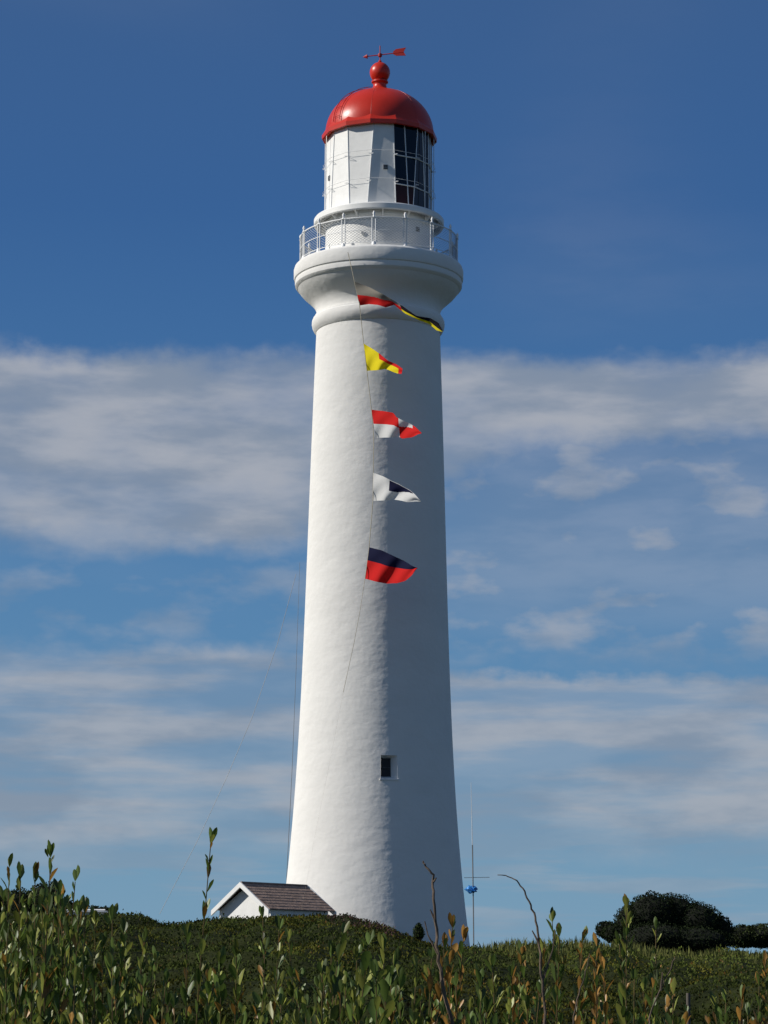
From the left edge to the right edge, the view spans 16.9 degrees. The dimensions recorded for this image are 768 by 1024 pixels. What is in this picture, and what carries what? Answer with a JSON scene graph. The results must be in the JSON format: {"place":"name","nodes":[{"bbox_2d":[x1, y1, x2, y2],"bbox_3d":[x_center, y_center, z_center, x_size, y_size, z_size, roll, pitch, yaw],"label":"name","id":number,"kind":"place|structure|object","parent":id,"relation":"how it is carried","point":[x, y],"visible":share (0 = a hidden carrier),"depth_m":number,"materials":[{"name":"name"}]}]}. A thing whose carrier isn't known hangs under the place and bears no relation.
{"place":"outdoors","nodes":[
{"label":"outdoors","id":0,"kind":"place"},
{"bbox_2d":[0,908,767,1023],"bbox_3d":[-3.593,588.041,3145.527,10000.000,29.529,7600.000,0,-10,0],"label":"ground","id":1,"kind":"structure","parent":0,"point":[245,957],"depth_m":39.13,"materials":[{"name":"green plant"}]},
{"bbox_2d":[0,853,44,1023],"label":"leafy shrub","id":2,"kind":"object","parent":1,"relation":"on","point":[19,964],"visible":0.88,"depth_m":3.59,"materials":[{"name":"green plant"}]},
{"bbox_2d":[0,881,72,914],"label":"rounded bush","id":3,"kind":"object","parent":1,"relation":"on","point":[40,885],"visible":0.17,"depth_m":82.72,"materials":[{"name":"green plant"}]},
{"bbox_2d":[0,840,87,1023],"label":"leafy shrub","id":4,"kind":"object","parent":1,"relation":"on","point":[42,1014],"visible":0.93,"depth_m":3.50,"materials":[{"name":"green plant"}]},
{"bbox_2d":[19,865,109,1023],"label":"leafy shrub","id":5,"kind":"object","parent":1,"relation":"on","point":[88,970],"visible":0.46,"depth_m":3.75,"materials":[{"name":"green plant"}]},
{"bbox_2d":[67,909,107,915],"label":"shed","id":6,"kind":"structure","parent":1,"relation":"on","point":[102,911],"depth_m":81.65,"materials":[{"name":"white paint"}]},
{"bbox_2d":[88,905,109,913],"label":"rounded bush","id":7,"kind":"object","parent":1,"relation":"on","point":[106,908],"visible":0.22,"depth_m":82.98,"materials":[{"name":"green plant"}]},
{"bbox_2d":[75,903,157,1023],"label":"leafy shrub","id":8,"kind":"object","parent":1,"relation":"on","point":[127,1011],"visible":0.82,"depth_m":3.61,"materials":[{"name":"green plant"}]},
{"bbox_2d":[114,926,181,1023],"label":"leafy shrub","id":9,"kind":"object","parent":1,"relation":"on","point":[123,954],"visible":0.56,"depth_m":3.72,"materials":[{"name":"green plant"}]},
{"bbox_2d":[162,827,245,1023],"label":"leafy shrub","id":10,"kind":"object","parent":1,"relation":"on","point":[182,991],"visible":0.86,"depth_m":3.59,"materials":[{"name":"green plant"}]},
{"bbox_2d":[199,946,245,1023],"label":"leafy shrub","id":11,"kind":"object","parent":1,"relation":"on","point":[220,994],"visible":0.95,"depth_m":3.60,"materials":[{"name":"green plant"}]},
{"bbox_2d":[160,575,295,912],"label":"guy wire","id":12,"kind":"object","parent":1,"relation":"on","point":[239,747],"visible":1,"depth_m":96.47,"materials":[{"name":"grey metal"}]},
{"bbox_2d":[211,881,336,918],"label":"annex building","id":13,"kind":"structure","parent":1,"relation":"on","point":[241,899],"depth_m":84.36,"materials":[{"name":"white paint"}]},
{"bbox_2d":[252,905,300,1023],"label":"leafy shrub","id":14,"kind":"object","parent":1,"relation":"on","point":[269,1007],"visible":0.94,"depth_m":4.00,"materials":[{"name":"green plant"}]},
{"bbox_2d":[286,565,299,880],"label":"wire mast","id":15,"kind":"object","parent":1,"relation":"on","point":[293,738],"visible":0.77,"depth_m":96.94,"materials":[{"name":"grey metal"}]},
{"bbox_2d":[253,959,346,1023],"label":"leafy shrub","id":16,"kind":"object","parent":1,"relation":"on","point":[310,1011],"visible":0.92,"depth_m":3.54,"materials":[{"name":"green plant"}]},
{"bbox_2d":[289,921,379,1023],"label":"leafy shrub","id":17,"kind":"object","parent":1,"relation":"on","point":[355,992],"visible":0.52,"depth_m":3.72,"materials":[{"name":"green plant"}]},
{"bbox_2d":[322,928,406,1023],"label":"leafy shrub","id":18,"kind":"object","parent":1,"relation":"on","point":[388,1008],"visible":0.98,"depth_m":3.42,"materials":[{"name":"green plant"}]},
{"bbox_2d":[286,46,469,948],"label":"lighthouse","id":19,"kind":"object","parent":1,"relation":"on","point":[374,824],"visible":0.94,"depth_m":91.31,"materials":[{"name":"white paint"}]},
{"bbox_2d":[302,253,373,904],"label":"flag halyard","id":20,"kind":"object","parent":19,"relation":"attached to","point":[373,472],"visible":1,"depth_m":89.20,"materials":[{"name":"fabric"}]},
{"bbox_2d":[364,344,401,373],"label":"signal flag","id":21,"kind":"object","parent":20,"relation":"hanging from","point":[375,360],"visible":1,"depth_m":89.92,"materials":[{"name":"yellow fabric"}]},
{"bbox_2d":[365,547,416,583],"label":"signal flag","id":22,"kind":"object","parent":20,"relation":"hanging from","point":[384,567],"visible":1,"depth_m":87.29,"materials":[{"name":"red fabric"}]},
{"bbox_2d":[372,410,420,437],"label":"signal flag","id":23,"kind":"object","parent":20,"relation":"hanging from","point":[388,424],"visible":1,"depth_m":89.07,"materials":[{"name":"red fabric"}]},
{"bbox_2d":[373,473,420,501],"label":"signal flag","id":24,"kind":"object","parent":20,"relation":"hanging from","point":[384,488],"visible":1,"depth_m":88.30,"materials":[{"name":"white fabric"}]},
{"bbox_2d":[355,282,441,331],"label":"pennant","id":25,"kind":"object","parent":20,"relation":"hanging from","point":[366,295],"visible":1,"depth_m":90.90,"materials":[{"name":"fabric"}]},
{"bbox_2d":[380,755,398,780],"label":"window","id":26,"kind":"structure","parent":19,"relation":"in","point":[389,763],"depth_m":89.36,"materials":[{"name":"black glass"}]},
{"bbox_2d":[0,951,763,1023],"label":"undergrowth","id":27,"kind":"object","parent":1,"relation":"on","point":[486,1002],"visible":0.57,"depth_m":3.43,"materials":[{"name":"green plant"}]},
{"bbox_2d":[412,923,424,940],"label":"rounded bush","id":28,"kind":"object","parent":1,"relation":"on","point":[418,932],"visible":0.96,"depth_m":75.94,"materials":[{"name":"green plant"}]},
{"bbox_2d":[406,953,435,1023],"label":"leafy shrub","id":29,"kind":"object","parent":1,"relation":"on","point":[414,1002],"visible":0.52,"depth_m":3.95,"materials":[{"name":"green plant"}]},
{"bbox_2d":[422,861,453,1023],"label":"bare branch","id":30,"kind":"object","parent":1,"relation":"on","point":[437,951],"visible":1,"depth_m":3.35,"materials":[{"name":"brown plant"}]},
{"bbox_2d":[419,912,469,1023],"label":"leafy shrub","id":31,"kind":"object","parent":1,"relation":"on","point":[426,990],"visible":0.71,"depth_m":3.77,"materials":[{"name":"green plant"}]},
{"bbox_2d":[464,794,489,943],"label":"antenna mast","id":32,"kind":"object","parent":1,"relation":"on","point":[469,889],"visible":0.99,"depth_m":85.17,"materials":[{"name":"grey metal"}]},
{"bbox_2d":[444,954,511,1023],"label":"leafy shrub","id":33,"kind":"object","parent":1,"relation":"on","point":[491,982],"visible":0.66,"depth_m":3.66,"materials":[{"name":"green plant"}]},
{"bbox_2d":[507,940,549,1023],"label":"leafy shrub","id":34,"kind":"object","parent":1,"relation":"on","point":[511,969],"visible":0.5,"depth_m":3.95,"materials":[{"name":"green plant"}]},
{"bbox_2d":[502,875,555,1023],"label":"bare branch","id":35,"kind":"object","parent":1,"relation":"on","point":[537,938],"visible":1,"depth_m":3.45,"materials":[{"name":"brown plant"}]},
{"bbox_2d":[512,906,588,1023],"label":"leafy shrub","id":36,"kind":"object","parent":1,"relation":"on","point":[555,993],"visible":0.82,"depth_m":3.82,"materials":[{"name":"green plant"}]},
{"bbox_2d":[534,925,613,1023],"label":"leafy shrub","id":37,"kind":"object","parent":1,"relation":"on","point":[596,1011],"visible":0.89,"depth_m":3.93,"materials":[{"name":"green plant"}]},
{"bbox_2d":[573,954,589,1023],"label":"bare branch","id":38,"kind":"object","parent":1,"relation":"on","point":[579,991],"visible":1,"depth_m":3.54,"materials":[{"name":"brown plant"}]},
{"bbox_2d":[594,920,622,944],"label":"rounded bush","id":39,"kind":"object","parent":1,"relation":"on","point":[605,930],"visible":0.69,"depth_m":78.87,"materials":[{"name":"green plant"}]},
{"bbox_2d":[477,936,767,966],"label":"grass","id":40,"kind":"structure","parent":1,"relation":"on","point":[644,950],"depth_m":64.49,"materials":[{"name":"green plant"}]},
{"bbox_2d":[613,893,661,1023],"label":"leafy shrub","id":41,"kind":"object","parent":1,"relation":"on","point":[624,1015],"visible":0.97,"depth_m":3.78,"materials":[{"name":"green plant"}]},
{"bbox_2d":[648,958,675,1023],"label":"bare branch","id":42,"kind":"object","parent":1,"relation":"on","point":[662,982],"visible":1,"depth_m":3.54,"materials":[{"name":"brown plant"}]},
{"bbox_2d":[645,972,680,1023],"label":"leafy shrub","id":43,"kind":"object","parent":1,"relation":"on","point":[677,1020],"visible":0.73,"depth_m":3.71,"materials":[{"name":"green plant"}]},
{"bbox_2d":[613,890,734,955],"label":"windswept tree","id":44,"kind":"object","parent":1,"relation":"on","point":[685,923],"visible":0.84,"depth_m":78.53,"materials":[{"name":"green plant"}]},
{"bbox_2d":[686,993,690,1023],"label":"fence post","id":45,"kind":"object","parent":1,"relation":"on","point":[688,1003],"visible":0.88,"depth_m":8.84,"materials":[{"name":"grey wood"}]},
{"bbox_2d":[710,988,734,1023],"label":"leafy shrub","id":46,"kind":"object","parent":1,"relation":"on","point":[714,998],"visible":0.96,"depth_m":3.95,"materials":[{"name":"green plant"}]},
{"bbox_2d":[730,923,767,948],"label":"rounded bush","id":47,"kind":"object","parent":1,"relation":"on","point":[753,936],"visible":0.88,"depth_m":80.60,"materials":[{"name":"green plant"}]},
{"bbox_2d":[736,949,767,1023],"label":"leafy shrub","id":48,"kind":"object","parent":1,"relation":"on","point":[759,1019],"visible":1,"depth_m":4.11,"materials":[{"name":"green plant"}]},
{"bbox_2d":[0,0,767,953],"label":"sky","id":49,"kind":"structure","parent":0,"point":[601,166],"materials":[{"name":"blue"}]}
]}

